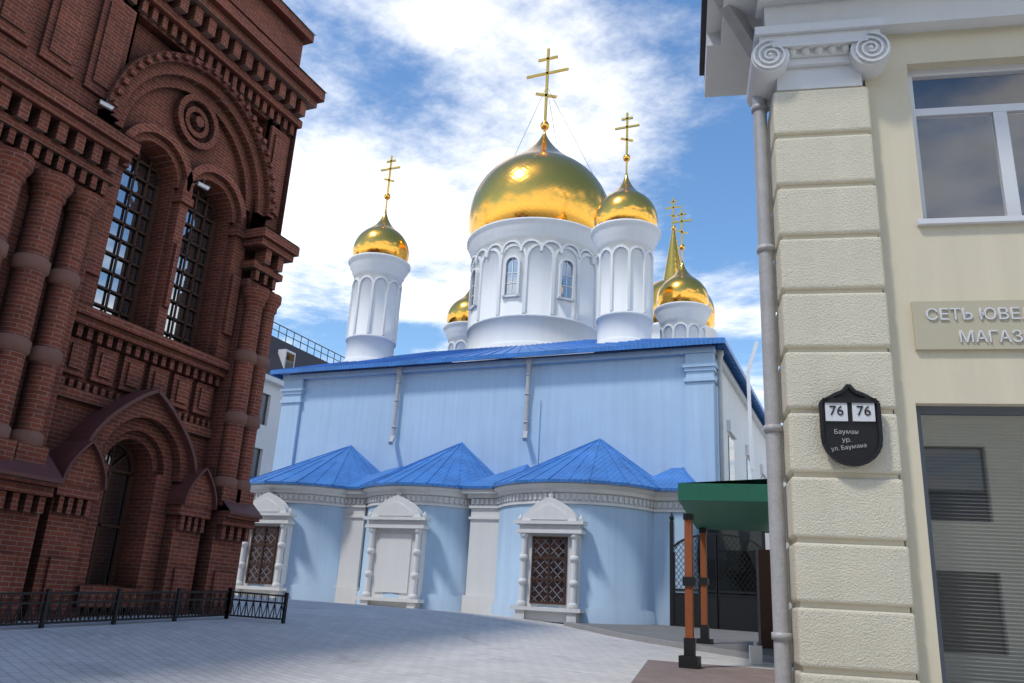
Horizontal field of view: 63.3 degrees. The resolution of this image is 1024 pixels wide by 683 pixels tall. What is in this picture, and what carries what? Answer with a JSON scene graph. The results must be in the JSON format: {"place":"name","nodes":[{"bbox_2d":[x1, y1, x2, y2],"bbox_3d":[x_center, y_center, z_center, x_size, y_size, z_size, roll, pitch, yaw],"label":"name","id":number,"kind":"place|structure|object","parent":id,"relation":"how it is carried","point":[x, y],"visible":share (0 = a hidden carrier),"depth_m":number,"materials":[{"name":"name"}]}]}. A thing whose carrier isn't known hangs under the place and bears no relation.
{"place":"outdoors","nodes":[
{"label":"outdoors","id":0,"kind":"place"},
{"bbox_2d":[95,97,758,469],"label":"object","id":1,"kind":"object","parent":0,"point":[105,104],"visible":1,"depth_m":25.96,"materials":[{"name":"white plastic"}]},
{"bbox_2d":[0,595,917,682],"bbox_3d":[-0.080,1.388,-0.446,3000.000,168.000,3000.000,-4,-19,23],"label":"ground","id":2,"kind":"structure","parent":0,"point":[317,642],"depth_m":12.18,"materials":[{"name":"grey stone"}]},
{"bbox_2d":[0,588,288,627],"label":"fence","id":3,"kind":"object","parent":2,"relation":"on","point":[119,600],"visible":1,"depth_m":12.65,"materials":[{"name":"metal"}]},
{"bbox_2d":[0,0,325,622],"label":"brick building","id":4,"kind":"structure","parent":2,"relation":"on","point":[140,299],"depth_m":14.80,"materials":[{"name":"red brick"}]},
{"bbox_2d":[250,322,344,478],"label":"back building","id":5,"kind":"structure","parent":2,"relation":"on","point":[283,354],"depth_m":50.26,"materials":[{"name":"white paint"}]},
{"bbox_2d":[248,438,699,625],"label":"apses","id":6,"kind":"structure","parent":2,"relation":"on","point":[467,500],"depth_m":24.68,"materials":[{"name":"blue paint"}]},
{"bbox_2d":[234,488,587,622],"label":"window surrounds","id":7,"kind":"object","parent":6,"relation":"attached to","point":[551,531],"visible":0.94,"depth_m":24.52,"materials":[{"name":"white paint"}]},
{"bbox_2d":[272,345,785,486],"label":"church wall","id":8,"kind":"structure","parent":2,"relation":"on","point":[654,412],"depth_m":29.00,"materials":[{"name":"blue paint"}]},
{"bbox_2d":[270,337,764,425],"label":"roof","id":9,"kind":"structure","parent":8,"relation":"on","point":[586,346],"depth_m":30.55,"materials":[{"name":"blue paint"}]},
{"bbox_2d":[342,252,410,369],"bbox_3d":[-5.946,-0.913,35.634,2.720,5.270,2.720,-4,-19,23],"label":"drum","id":10,"kind":"object","parent":9,"relation":"on","point":[374,311],"visible":0.93,"depth_m":35.03,"materials":[{"name":"white paint"}]},
{"bbox_2d":[353,156,408,261],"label":"golden dome","id":11,"kind":"structure","parent":10,"relation":"on","point":[382,235],"depth_m":35.79,"materials":[{"name":"gold metal"}]},
{"bbox_2d":[443,321,467,361],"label":"drum","id":12,"kind":"object","parent":9,"relation":"on","point":[456,334],"visible":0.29,"depth_m":43.11,"materials":[{"name":"white paint"}]},
{"bbox_2d":[447,249,470,323],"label":"golden dome","id":13,"kind":"structure","parent":12,"relation":"on","point":[458,310],"depth_m":43.53,"materials":[{"name":"gold metal"}]},
{"bbox_2d":[464,217,597,361],"bbox_3d":[1.082,-1.335,37.803,6.720,6.370,6.720,-4,-19,23],"label":"drum","id":14,"kind":"object","parent":9,"relation":"on","point":[533,280],"visible":0.78,"depth_m":35.48,"materials":[{"name":"white paint"}]},
{"bbox_2d":[469,48,606,234],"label":"dome","id":15,"kind":"structure","parent":9,"relation":"on","point":[543,176],"depth_m":36.59,"materials":[{"name":"gold metal"}]},
{"bbox_2d":[515,89,604,196],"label":"guy wires","id":16,"kind":"object","parent":15,"relation":"attached to","point":[554,130],"visible":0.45,"depth_m":41.34,"materials":[{"name":"metal"}]},
{"bbox_2d":[590,218,660,352],"bbox_3d":[4.257,-1.707,31.335,2.720,5.270,2.720,-4,-19,23],"label":"drum","id":17,"kind":"object","parent":9,"relation":"on","point":[625,248],"visible":0.94,"depth_m":30.72,"materials":[{"name":"white paint"}]},
{"bbox_2d":[594,112,657,226],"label":"golden dome","id":18,"kind":"structure","parent":17,"relation":"on","point":[626,199],"depth_m":31.48,"materials":[{"name":"gold metal"}]},
{"bbox_2d":[654,301,711,337],"bbox_3d":[8.043,0.991,39.047,2.720,5.270,2.720,-4,-19,23],"label":"drum","id":19,"kind":"object","parent":9,"relation":"on","point":[682,319],"visible":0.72,"depth_m":38.70,"materials":[{"name":"white paint"}]},
{"bbox_2d":[657,209,708,306],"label":"golden dome","id":20,"kind":"structure","parent":19,"relation":"on","point":[681,284],"depth_m":39.23,"materials":[{"name":"gold metal"}]},
{"bbox_2d":[564,622,793,682],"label":"sidewalk","id":21,"kind":"structure","parent":2,"relation":"on","point":[740,644],"depth_m":15.56,"materials":[{"name":"concrete"}]},
{"bbox_2d":[669,479,791,668],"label":"entrance canopy","id":22,"kind":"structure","parent":21,"relation":"on","point":[729,519],"depth_m":17.33,"materials":[{"name":"metal"}]},
{"bbox_2d":[651,198,716,338],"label":"bell tower","id":23,"kind":"structure","parent":2,"relation":"on","point":[673,262],"depth_m":64.84,"materials":[{"name":"gold metal"}]},
{"bbox_2d":[699,0,1023,682],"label":"building","id":24,"kind":"structure","parent":2,"relation":"on","point":[958,410],"depth_m":7.49,"materials":[{"name":"beige paint"}]},
{"bbox_2d":[829,406,842,414],"bbox_3d":[2.790,0.593,7.137,0.110,0.084,0.006,0,-18,11],"label":"house number","id":25,"kind":"object","parent":24,"relation":"attached to","point":[838,410],"visible":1,"depth_m":7.13,"materials":[{"name":"black paint"}]},
{"bbox_2d":[767,87,919,682],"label":"pier blocks","id":26,"kind":"structure","parent":24,"relation":"attached to","point":[860,509],"depth_m":7.31,"materials":[{"name":"beige stone"}]},
{"bbox_2d":[834,429,857,442],"bbox_3d":[2.849,0.807,7.067,0.192,0.120,0.004,0,-18,11],"label":"sign lettering","id":27,"kind":"object","parent":24,"relation":"attached to","point":[846,433],"visible":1,"depth_m":7.07},
{"bbox_2d":[831,444,866,450],"bbox_3d":[2.854,0.903,7.034,0.288,0.076,0.004,0,-18,11],"label":"sign lettering","id":28,"kind":"object","parent":24,"relation":"attached to","point":[850,447],"visible":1,"depth_m":7.03},
{"bbox_2d":[857,406,870,415],"bbox_3d":[3.006,0.591,7.093,0.110,0.084,0.006,0,-18,11],"label":"house number","id":29,"kind":"object","parent":24,"relation":"attached to","point":[865,410],"visible":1,"depth_m":7.09,"materials":[{"name":"black paint"}]},
{"bbox_2d":[912,74,1023,218],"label":"panes","id":30,"kind":"object","parent":24,"relation":"on","point":[960,169],"visible":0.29,"depth_m":8.37,"materials":[{"name":"grey glass"}]},
{"bbox_2d":[926,307,1023,319],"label":"sign text","id":31,"kind":"object","parent":24,"relation":"attached to","point":[964,314],"visible":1,"depth_m":7.31,"materials":[{"name":"white plastic"}]},
{"bbox_2d":[959,330,1022,342],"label":"sign text","id":32,"kind":"object","parent":24,"relation":"attached to","point":[984,337],"visible":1,"depth_m":7.24,"materials":[{"name":"white plastic"}]},
{"bbox_2d":[272,0,782,424],"label":"sky","id":33,"kind":"structure","parent":0,"point":[441,88],"materials":[{"name":"blue"}]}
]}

